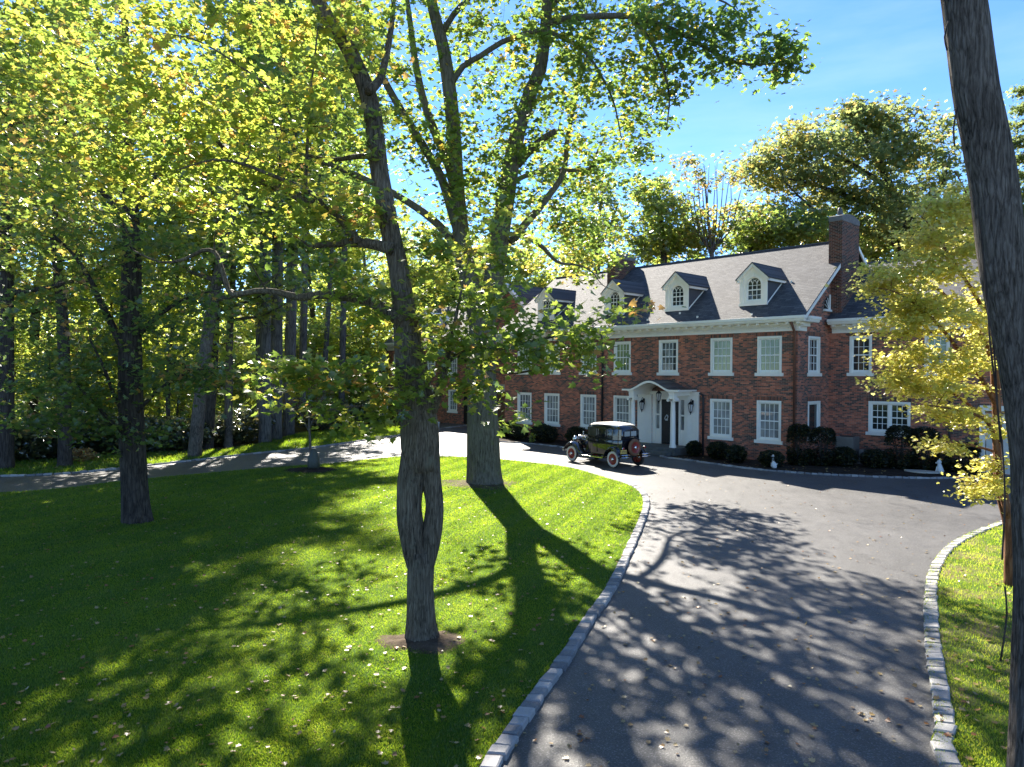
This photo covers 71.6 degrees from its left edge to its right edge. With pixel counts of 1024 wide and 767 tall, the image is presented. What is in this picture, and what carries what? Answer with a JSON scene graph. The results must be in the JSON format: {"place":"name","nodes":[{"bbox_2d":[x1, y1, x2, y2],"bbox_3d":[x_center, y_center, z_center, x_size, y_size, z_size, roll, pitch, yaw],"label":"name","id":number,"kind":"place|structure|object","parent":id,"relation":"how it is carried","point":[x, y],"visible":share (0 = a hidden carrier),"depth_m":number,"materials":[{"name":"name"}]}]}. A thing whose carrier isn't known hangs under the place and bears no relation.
{"place":"outdoors","nodes":[
{"label":"outdoors","id":0,"kind":"place"},
{"bbox_2d":[0,456,642,766],"bbox_3d":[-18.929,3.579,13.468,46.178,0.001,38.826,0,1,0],"label":"lawn","id":1,"kind":"structure","parent":0,"point":[334,639],"depth_m":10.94,"materials":[{"name":"green plant"}]},
{"bbox_2d":[0,0,270,523],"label":"maple tree","id":2,"kind":"object","parent":1,"relation":"on","point":[129,401],"visible":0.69,"depth_m":17.65,"materials":[{"name":"green plant"}]},
{"bbox_2d":[282,467,336,473],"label":"mulch","id":3,"kind":"object","parent":1,"relation":"on","point":[308,470],"visible":0.88,"depth_m":27.65,"materials":[{"name":"brown soil"}]},
{"bbox_2d":[277,377,332,453],"bbox_3d":[-7.863,1.260,27.800,2.185,4.591,2.457,1,1,36],"label":"sapling","id":4,"kind":"object","parent":3,"relation":"on","point":[309,427],"visible":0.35,"depth_m":27.86,"materials":[{"name":"green plant"}]},
{"bbox_2d":[0,472,637,766],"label":"fallen leaves","id":5,"kind":"object","parent":1,"relation":"on","point":[167,748],"visible":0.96,"depth_m":9.69,"materials":[{"name":"yellow plant"}]},
{"bbox_2d":[375,630,465,654],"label":"soil","id":6,"kind":"structure","parent":1,"relation":"on","point":[443,641],"depth_m":10.08,"materials":[{"name":"brown soil"}]},
{"bbox_2d":[0,0,686,641],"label":"maple tree","id":7,"kind":"object","parent":6,"relation":"on","point":[416,400],"visible":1,"depth_m":10.24,"materials":[{"name":"green plant"}]},
{"bbox_2d":[441,479,518,489],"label":"soil","id":8,"kind":"structure","parent":1,"relation":"on","point":[462,483],"depth_m":24.41,"materials":[{"name":"brown soil"}]},
{"bbox_2d":[202,0,821,484],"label":"sweetgum tree","id":9,"kind":"object","parent":8,"relation":"on","point":[458,184],"visible":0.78,"depth_m":24.54,"materials":[{"name":"green plant"}]},
{"bbox_2d":[0,394,991,474],"bbox_3d":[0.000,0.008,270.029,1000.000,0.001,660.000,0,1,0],"label":"ground","id":10,"kind":"structure","parent":0,"point":[297,430],"depth_m":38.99,"materials":[{"name":"green plant"}]},
{"bbox_2d":[14,422,57,460],"bbox_3d":[-21.553,2.550,31.241,3.280,1.757,4.004,0,1,-43],"label":"laurel bush","id":11,"kind":"object","parent":10,"relation":"on","point":[21,453],"visible":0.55,"depth_m":30.41,"materials":[{"name":"green plant"}]},
{"bbox_2d":[14,296,74,421],"bbox_3d":[-25.386,-0.741,36.440,6.040,8.316,6.270,1,1,34],"label":"understory sapling","id":12,"kind":"object","parent":10,"relation":"on","point":[25,350],"visible":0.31,"depth_m":36.21,"materials":[{"name":"green plant"}]},
{"bbox_2d":[19,415,94,457],"bbox_3d":[-20.877,2.401,32.458,3.336,2.005,3.879,0,1,-43],"label":"laurel bush","id":13,"kind":"object","parent":10,"relation":"on","point":[54,452],"visible":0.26,"depth_m":31.66,"materials":[{"name":"green plant"}]},
{"bbox_2d":[0,8,113,308],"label":"woodland tree","id":14,"kind":"object","parent":10,"relation":"on","point":[37,274],"visible":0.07,"depth_m":38.84,"materials":[{"name":"green plant"}]},
{"bbox_2d":[16,309,103,413],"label":"understory sapling","id":15,"kind":"object","parent":10,"relation":"on","point":[53,336],"visible":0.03,"depth_m":44.56,"materials":[{"name":"green plant"}]},
{"bbox_2d":[55,406,116,452],"bbox_3d":[-20.255,2.227,33.718,3.468,2.330,4.012,0,1,-43],"label":"laurel bush","id":16,"kind":"object","parent":10,"relation":"on","point":[105,436],"visible":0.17,"depth_m":32.92,"materials":[{"name":"green plant"}]},
{"bbox_2d":[0,0,172,468],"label":"woodland tree","id":17,"kind":"object","parent":10,"relation":"on","point":[7,445],"visible":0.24,"depth_m":27.86,"materials":[{"name":"green plant"}]},
{"bbox_2d":[0,8,172,417],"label":"woodland tree","id":18,"kind":"object","parent":10,"relation":"on","point":[35,401],"visible":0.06,"depth_m":40.98,"materials":[{"name":"green plant"}]},
{"bbox_2d":[0,0,184,466],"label":"woodland tree","id":19,"kind":"object","parent":10,"relation":"on","point":[64,455],"visible":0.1,"depth_m":28.75,"materials":[{"name":"green plant"}]},
{"bbox_2d":[80,416,118,452],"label":"laurel bush","id":20,"kind":"object","parent":10,"relation":"on","point":[112,444],"visible":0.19,"depth_m":33.26,"materials":[{"name":"green plant"}]},
{"bbox_2d":[30,304,170,416],"bbox_3d":[-22.386,-0.428,38.300,7.031,7.699,6.338,0,1,-36],"label":"understory sapling","id":21,"kind":"object","parent":10,"relation":"on","point":[90,370],"visible":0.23,"depth_m":37.71,"materials":[{"name":"green plant"}]},
{"bbox_2d":[13,27,207,352],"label":"woodland tree","id":22,"kind":"object","parent":10,"relation":"on","point":[95,132],"visible":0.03,"depth_m":41.88,"materials":[{"name":"green plant"}]},
{"bbox_2d":[43,222,189,416],"bbox_3d":[-21.929,-3.028,40.243,9.023,12.965,9.367,0,1,-36],"label":"understory sapling","id":23,"kind":"object","parent":10,"relation":"on","point":[83,311],"visible":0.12,"depth_m":38.73,"materials":[{"name":"green plant"}]},
{"bbox_2d":[144,415,190,452],"bbox_3d":[-17.289,2.448,34.890,3.238,1.848,4.214,0,1,-43],"label":"laurel bush","id":24,"kind":"object","parent":10,"relation":"on","point":[156,422],"visible":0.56,"depth_m":34.03,"materials":[{"name":"green plant"}]},
{"bbox_2d":[81,76,255,415],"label":"woodland tree","id":25,"kind":"object","parent":10,"relation":"on","point":[248,346],"visible":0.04,"depth_m":45.02,"materials":[{"name":"green plant"}]},
{"bbox_2d":[77,154,272,450],"bbox_3d":[-16.547,-3.982,34.555,9.826,14.977,7.685,0,1,0],"label":"woodland tree","id":26,"kind":"object","parent":10,"relation":"on","point":[191,337],"visible":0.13,"depth_m":34.27,"materials":[{"name":"green plant"}]},
{"bbox_2d":[112,292,241,418],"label":"understory sapling","id":27,"kind":"object","parent":10,"relation":"on","point":[182,403],"visible":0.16,"depth_m":41.10,"materials":[{"name":"green plant"}]},
{"bbox_2d":[154,417,217,449],"bbox_3d":[-16.520,2.540,35.828,3.036,1.690,3.933,0,1,-43],"label":"laurel bush","id":28,"kind":"object","parent":10,"relation":"on","point":[206,434],"visible":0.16,"depth_m":35.28,"materials":[{"name":"green plant"}]},
{"bbox_2d":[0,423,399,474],"bbox_3d":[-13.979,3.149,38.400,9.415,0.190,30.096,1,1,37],"label":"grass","id":29,"kind":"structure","parent":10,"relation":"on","point":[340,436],"depth_m":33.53,"materials":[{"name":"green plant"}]},
{"bbox_2d":[15,378,398,424],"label":"undergrowth","id":30,"kind":"object","parent":10,"relation":"on","point":[243,400],"visible":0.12,"depth_m":51.39,"materials":[{"name":"green plant"}]},
{"bbox_2d":[184,342,255,413],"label":"understory sapling","id":31,"kind":"object","parent":10,"relation":"on","point":[237,391],"visible":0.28,"depth_m":46.35,"materials":[{"name":"green plant"}]},
{"bbox_2d":[115,0,328,449],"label":"woodland tree","id":32,"kind":"object","parent":10,"relation":"on","point":[210,410],"visible":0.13,"depth_m":35.82,"materials":[{"name":"green plant"}]},
{"bbox_2d":[102,0,346,456],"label":"woodland tree","id":33,"kind":"object","parent":10,"relation":"on","point":[195,443],"visible":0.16,"depth_m":31.80,"materials":[{"name":"green plant"}]},
{"bbox_2d":[100,7,349,447],"bbox_3d":[-13.671,-7.797,36.140,11.942,22.640,11.050,1,1,28],"label":"woodland tree","id":34,"kind":"object","parent":10,"relation":"on","point":[228,403],"visible":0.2,"depth_m":36.61,"materials":[{"name":"green plant"}]},
{"bbox_2d":[214,414,250,445],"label":"laurel bush","id":35,"kind":"object","parent":10,"relation":"on","point":[220,439],"visible":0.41,"depth_m":37.40,"materials":[{"name":"green plant"}]},
{"bbox_2d":[216,406,275,442],"bbox_3d":[-15.090,2.299,39.852,3.342,2.005,4.150,0,1,-43],"label":"laurel bush","id":36,"kind":"object","parent":10,"relation":"on","point":[240,412],"visible":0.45,"depth_m":39.05,"materials":[{"name":"green plant"}]},
{"bbox_2d":[222,307,284,409],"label":"understory sapling","id":37,"kind":"object","parent":10,"relation":"on","point":[244,332],"visible":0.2,"depth_m":51.96,"materials":[{"name":"green plant"}]},
{"bbox_2d":[197,83,333,407],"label":"pine tree","id":38,"kind":"object","parent":10,"relation":"on","point":[303,246],"visible":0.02,"depth_m":41.63,"materials":[{"name":"green plant"}]},
{"bbox_2d":[192,0,344,443],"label":"pine tree","id":39,"kind":"object","parent":10,"relation":"on","point":[265,433],"visible":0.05,"depth_m":38.40,"materials":[{"name":"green plant"}]},
{"bbox_2d":[216,0,355,439],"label":"pine tree","id":40,"kind":"object","parent":10,"relation":"on","point":[276,344],"visible":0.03,"depth_m":40.22,"materials":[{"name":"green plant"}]},
{"bbox_2d":[245,301,349,406],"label":"understory sapling","id":41,"kind":"object","parent":10,"relation":"on","point":[314,345],"visible":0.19,"depth_m":55.95,"materials":[{"name":"green plant"}]},
{"bbox_2d":[214,0,385,435],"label":"pine tree","id":42,"kind":"object","parent":10,"relation":"on","point":[288,427],"visible":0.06,"depth_m":43.69,"materials":[{"name":"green plant"}]},
{"bbox_2d":[295,399,348,429],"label":"laurel bush","id":43,"kind":"object","parent":10,"relation":"on","point":[325,426],"visible":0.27,"depth_m":47.47,"materials":[{"name":"green plant"}]},
{"bbox_2d":[283,312,361,397],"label":"understory sapling","id":44,"kind":"object","parent":10,"relation":"on","point":[332,360],"visible":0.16,"depth_m":59.24,"materials":[{"name":"green plant"}]},
{"bbox_2d":[291,0,375,426],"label":"pine tree","id":45,"kind":"object","parent":10,"relation":"on","point":[303,332],"visible":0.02,"depth_m":50.72,"materials":[{"name":"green plant"}]},
{"bbox_2d":[285,218,405,375],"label":"woodland tree","id":46,"kind":"object","parent":10,"relation":"on","point":[357,253],"visible":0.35,"depth_m":61.78,"materials":[{"name":"green plant"}]},
{"bbox_2d":[327,321,385,404],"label":"understory sapling","id":47,"kind":"object","parent":10,"relation":"on","point":[365,345],"visible":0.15,"depth_m":61.54,"materials":[{"name":"green plant"}]},
{"bbox_2d":[320,19,395,416],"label":"pine tree","id":48,"kind":"object","parent":10,"relation":"on","point":[327,323],"visible":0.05,"depth_m":56.42,"materials":[{"name":"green plant"}]},
{"bbox_2d":[16,224,704,410],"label":"distant woods","id":49,"kind":"object","parent":10,"relation":"on","point":[555,266],"visible":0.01,"depth_m":94.35,"materials":[{"name":"green plant"}]},
{"bbox_2d":[330,282,393,397],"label":"understory sapling","id":50,"kind":"object","parent":10,"relation":"on","point":[367,329],"visible":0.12,"depth_m":65.44,"materials":[{"name":"green plant"}]},
{"bbox_2d":[315,161,426,353],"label":"woodland tree","id":51,"kind":"object","parent":10,"relation":"on","point":[379,258],"visible":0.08,"depth_m":68.59,"materials":[{"name":"green plant"}]},
{"bbox_2d":[324,3,427,404],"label":"pine tree","id":52,"kind":"object","parent":10,"relation":"on","point":[342,349],"visible":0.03,"depth_m":56.49,"materials":[{"name":"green plant"}]},
{"bbox_2d":[360,243,557,324],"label":"woodland tree","id":53,"kind":"object","parent":10,"relation":"on","point":[435,292],"visible":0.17,"depth_m":68.02,"materials":[{"name":"green plant"}]},
{"bbox_2d":[516,165,642,286],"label":"slender tree","id":54,"kind":"object","parent":10,"relation":"on","point":[608,203],"visible":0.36,"depth_m":63.39,"materials":[{"name":"green plant"}]},
{"bbox_2d":[607,166,732,265],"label":"dark tree","id":55,"kind":"object","parent":10,"relation":"on","point":[656,239],"visible":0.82,"depth_m":58.73,"materials":[{"name":"green plant"}]},
{"bbox_2d":[379,207,1009,475],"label":"brick house","id":56,"kind":"structure","parent":10,"relation":"on","point":[753,353],"depth_m":33.60,"materials":[{"name":"red brick"}]},
{"bbox_2d":[516,392,531,424],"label":"window","id":57,"kind":"structure","parent":56,"relation":"in","point":[525,397],"depth_m":43.35,"materials":[{"name":"white paint"}]},
{"bbox_2d":[544,393,559,426],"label":"window","id":58,"kind":"structure","parent":56,"relation":"in","point":[551,408],"depth_m":41.67,"materials":[{"name":"white paint"}]},
{"bbox_2d":[580,394,595,428],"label":"window","id":59,"kind":"structure","parent":56,"relation":"in","point":[587,402],"depth_m":39.70,"materials":[{"name":"white paint"}]},
{"bbox_2d":[613,395,629,422],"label":"window","id":60,"kind":"structure","parent":56,"relation":"in","point":[621,406],"depth_m":37.95,"materials":[{"name":"white paint"}]},
{"bbox_2d":[612,341,631,374],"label":"window","id":61,"kind":"structure","parent":56,"relation":"in","point":[624,347],"depth_m":37.80,"materials":[{"name":"white paint"}]},
{"bbox_2d":[657,340,678,375],"bbox_3d":[7.873,-1.294,35.654,0.215,1.788,1.320,0,1,-43],"label":"window","id":62,"kind":"structure","parent":56,"relation":"in","point":[668,349],"depth_m":35.69,"materials":[{"name":"white paint"}]},
{"bbox_2d":[661,399,678,444],"bbox_3d":[7.933,1.926,35.634,0.153,2.250,1.040,0,1,-43],"label":"door","id":63,"kind":"structure","parent":56,"relation":"in","point":[666,406],"depth_m":35.74,"materials":[{"name":"black wood"}]},
{"bbox_2d":[707,399,732,440],"bbox_3d":[9.875,1.697,33.525,0.215,1.928,1.330,0,1,-43],"label":"window","id":64,"kind":"structure","parent":56,"relation":"in","point":[720,409],"depth_m":33.55,"materials":[{"name":"white paint"}]},
{"bbox_2d":[708,338,733,375],"bbox_3d":[9.889,-1.253,33.482,0.215,1.788,1.330,0,1,-43],"label":"window","id":65,"kind":"structure","parent":56,"relation":"in","point":[720,348],"depth_m":33.55,"materials":[{"name":"white paint"}]},
{"bbox_2d":[754,400,782,444],"bbox_3d":[11.504,1.730,31.770,0.215,1.928,1.340,0,1,-43],"label":"window","id":66,"kind":"structure","parent":56,"relation":"in","point":[768,423],"depth_m":31.79,"materials":[{"name":"white paint"}]},
{"bbox_2d":[754,336,783,375],"bbox_3d":[11.519,-1.220,31.727,0.215,1.788,1.340,0,1,-43],"label":"window","id":67,"kind":"structure","parent":56,"relation":"in","point":[769,348],"depth_m":31.76,"materials":[{"name":"white paint"}]},
{"bbox_2d":[807,336,821,375],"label":"window","id":68,"kind":"structure","parent":56,"relation":"in","point":[813,342],"depth_m":31.97,"materials":[{"name":"white paint"}]},
{"bbox_2d":[808,401,820,439],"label":"window","id":69,"kind":"structure","parent":56,"relation":"in","point":[813,406],"depth_m":32.07,"materials":[{"name":"white paint"}]},
{"bbox_2d":[847,335,873,375],"bbox_3d":[15.645,-1.232,31.838,0.215,1.808,1.150,0,1,-43],"label":"window","id":70,"kind":"structure","parent":56,"relation":"in","point":[857,366],"depth_m":31.91,"materials":[{"name":"white paint"}]},
{"bbox_2d":[865,401,910,436],"bbox_3d":[16.465,1.545,30.981,0.215,1.508,1.900,0,1,-43],"label":"window","id":71,"kind":"structure","parent":56,"relation":"in","point":[882,415],"depth_m":31.12,"materials":[{"name":"white paint"}]},
{"bbox_2d":[923,333,949,375],"bbox_3d":[17.726,-1.189,29.596,0.215,1.808,1.130,0,1,-43],"label":"window","id":72,"kind":"structure","parent":56,"relation":"in","point":[944,346],"depth_m":29.61,"materials":[{"name":"white glass"}]},
{"bbox_2d":[986,413,1009,474],"bbox_3d":[19.869,2.397,27.457,0.070,2.360,2.600,0,1,-43],"label":"door","id":73,"kind":"structure","parent":56,"relation":"in","point":[988,441],"depth_m":27.96,"materials":[{"name":"white wood"}]},
{"bbox_2d":[659,146,761,256],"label":"tree with bare twigs","id":74,"kind":"object","parent":10,"relation":"on","point":[712,247],"visible":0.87,"depth_m":56.79,"materials":[{"name":"green plant"}]},
{"bbox_2d":[699,190,878,254],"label":"dark tree","id":75,"kind":"object","parent":10,"relation":"on","point":[768,232],"visible":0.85,"depth_m":55.95,"materials":[{"name":"green plant"}]},
{"bbox_2d":[714,88,967,256],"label":"oak tree","id":76,"kind":"object","parent":10,"relation":"on","point":[857,145],"visible":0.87,"depth_m":59.81,"materials":[{"name":"green plant"}]},
{"bbox_2d":[801,180,973,261],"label":"dark tree","id":77,"kind":"object","parent":10,"relation":"on","point":[875,255],"visible":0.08,"depth_m":64.13,"materials":[{"name":"green plant"}]},
{"bbox_2d":[940,0,1023,766],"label":"leaning tree","id":78,"kind":"object","parent":10,"relation":"on","point":[989,157],"visible":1,"depth_m":6.50,"materials":[{"name":"grey plant"}]},
{"bbox_2d":[944,21,1007,660],"bbox_3d":[4.155,-0.380,6.369,0.603,5.734,0.044,0,1,9],"label":"creeper vine","id":79,"kind":"object","parent":78,"relation":"hanging from","point":[994,371],"visible":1,"depth_m":6.36,"materials":[{"name":"green plant"}]},
{"bbox_2d":[1003,79,1023,213],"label":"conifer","id":80,"kind":"object","parent":10,"relation":"on","point":[1019,142],"visible":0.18,"depth_m":43.81,"materials":[{"name":"green plant"}]},
{"bbox_2d":[0,423,1010,766],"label":"driveway","id":81,"kind":"structure","parent":0,"point":[856,511],"depth_m":11.32,"materials":[{"name":"grey asphalt"}]},
{"bbox_2d":[0,434,399,476],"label":"kerb","id":82,"kind":"structure","parent":81,"relation":"on","point":[86,471],"depth_m":30.74,"materials":[{"name":"stone"}]},
{"bbox_2d":[499,436,568,445],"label":"planting bed","id":83,"kind":"object","parent":81,"relation":"on","point":[554,442],"visible":0.33,"depth_m":40.29,"materials":[{"name":"brown soil"}]},
{"bbox_2d":[536,425,558,441],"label":"clipped shrub","id":84,"kind":"object","parent":83,"relation":"on","point":[542,433],"visible":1,"depth_m":39.67,"materials":[{"name":"green plant"}]},
{"bbox_2d":[480,483,649,766],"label":"kerb","id":85,"kind":"structure","parent":81,"relation":"on","point":[498,753],"depth_m":9.38,"materials":[{"name":"stone"}]},
{"bbox_2d":[562,422,649,467],"bbox_3d":[4.019,2.554,30.857,1.730,1.835,3.962,0,1,-35],"label":"vintage car","id":86,"kind":"object","parent":81,"relation":"on","point":[614,442],"visible":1,"depth_m":29.83,"materials":[{"name":"black paint"}]},
{"bbox_2d":[515,462,988,766],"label":"fallen leaves","id":87,"kind":"object","parent":81,"relation":"on","point":[569,745],"visible":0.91,"depth_m":8.88,"materials":[{"name":"brown plant"}]},
{"bbox_2d":[659,455,985,478],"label":"kerb","id":88,"kind":"structure","parent":81,"relation":"on","point":[856,475],"depth_m":27.61,"materials":[{"name":"stone"}]},
{"bbox_2d":[667,455,992,476],"bbox_3d":[12.878,3.489,30.503,6.050,0.001,12.157,0,1,-42],"label":"planting bed","id":89,"kind":"object","parent":81,"relation":"on","point":[854,469],"visible":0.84,"depth_m":29.06,"materials":[{"name":"brown soil"}]},
{"bbox_2d":[706,441,728,459],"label":"clipped shrub","id":90,"kind":"object","parent":89,"relation":"on","point":[715,449],"visible":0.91,"depth_m":32.10,"materials":[{"name":"green plant"}]},
{"bbox_2d":[723,445,747,462],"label":"clipped shrub","id":91,"kind":"object","parent":89,"relation":"on","point":[737,453],"visible":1,"depth_m":30.86,"materials":[{"name":"green plant"}]},
{"bbox_2d":[756,450,785,466],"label":"clipped shrub","id":92,"kind":"object","parent":89,"relation":"on","point":[765,458],"visible":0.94,"depth_m":29.59,"materials":[{"name":"green plant"}]},
{"bbox_2d":[786,423,811,465],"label":"clipped shrub","id":93,"kind":"object","parent":89,"relation":"on","point":[803,431],"visible":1,"depth_m":30.24,"materials":[{"name":"green plant"}]},
{"bbox_2d":[809,426,836,465],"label":"clipped shrub","id":94,"kind":"object","parent":89,"relation":"on","point":[822,460],"visible":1,"depth_m":30.07,"materials":[{"name":"green plant"}]},
{"bbox_2d":[830,446,859,466],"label":"clipped shrub","id":95,"kind":"object","parent":89,"relation":"on","point":[848,457],"visible":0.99,"depth_m":29.72,"materials":[{"name":"green plant"}]},
{"bbox_2d":[835,435,859,463],"bbox_3d":[14.829,2.910,31.385,0.820,1.210,0.860,0,1,-43],"label":"air conditioner unit","id":96,"kind":"object","parent":89,"relation":"on","point":[852,442],"visible":0.52,"depth_m":31.12,"materials":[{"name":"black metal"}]},
{"bbox_2d":[858,449,890,467],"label":"clipped shrub","id":97,"kind":"object","parent":89,"relation":"on","point":[867,457],"visible":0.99,"depth_m":29.36,"materials":[{"name":"green plant"}]},
{"bbox_2d":[883,425,916,469],"bbox_3d":[16.059,2.636,29.389,1.074,1.861,1.164,0,1,-43],"label":"clipped shrub","id":98,"kind":"object","parent":89,"relation":"on","point":[892,431],"visible":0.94,"depth_m":29.26,"materials":[{"name":"green plant"}]},
{"bbox_2d":[908,427,941,470],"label":"clipped shrub","id":99,"kind":"object","parent":89,"relation":"on","point":[919,463],"visible":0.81,"depth_m":28.89,"materials":[{"name":"green plant"}]},
{"bbox_2d":[941,441,981,472],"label":"clipped shrub","id":100,"kind":"object","parent":89,"relation":"on","point":[948,467],"visible":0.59,"depth_m":28.32,"materials":[{"name":"green plant"}]},
{"bbox_2d":[923,520,1002,766],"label":"kerb","id":101,"kind":"structure","parent":81,"relation":"on","point":[949,725],"depth_m":9.36,"materials":[{"name":"stone"}]},
{"bbox_2d":[0,0,1023,334],"label":"sky","id":102,"kind":"structure","parent":0,"point":[867,46],"materials":[{"name":"blue"}]},
{"bbox_2d":[923,522,1012,766],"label":"lawn","id":103,"kind":"structure","parent":0,"point":[975,644],"depth_m":10.27,"materials":[{"name":"green plant"}]},
{"bbox_2d":[824,171,1012,586],"bbox_3d":[8.234,-0.064,12.903,4.724,7.737,2.805,0,1,-21],"label":"golden maple","id":104,"kind":"object","parent":103,"relation":"on","point":[914,312],"visible":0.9,"depth_m":12.54,"materials":[{"name":"yellow plant"}]},
{"bbox_2d":[926,557,1011,766],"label":"fallen leaves","id":105,"kind":"object","parent":103,"relation":"on","point":[963,700],"visible":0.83,"depth_m":8.85,"materials":[{"name":"yellow plant"}]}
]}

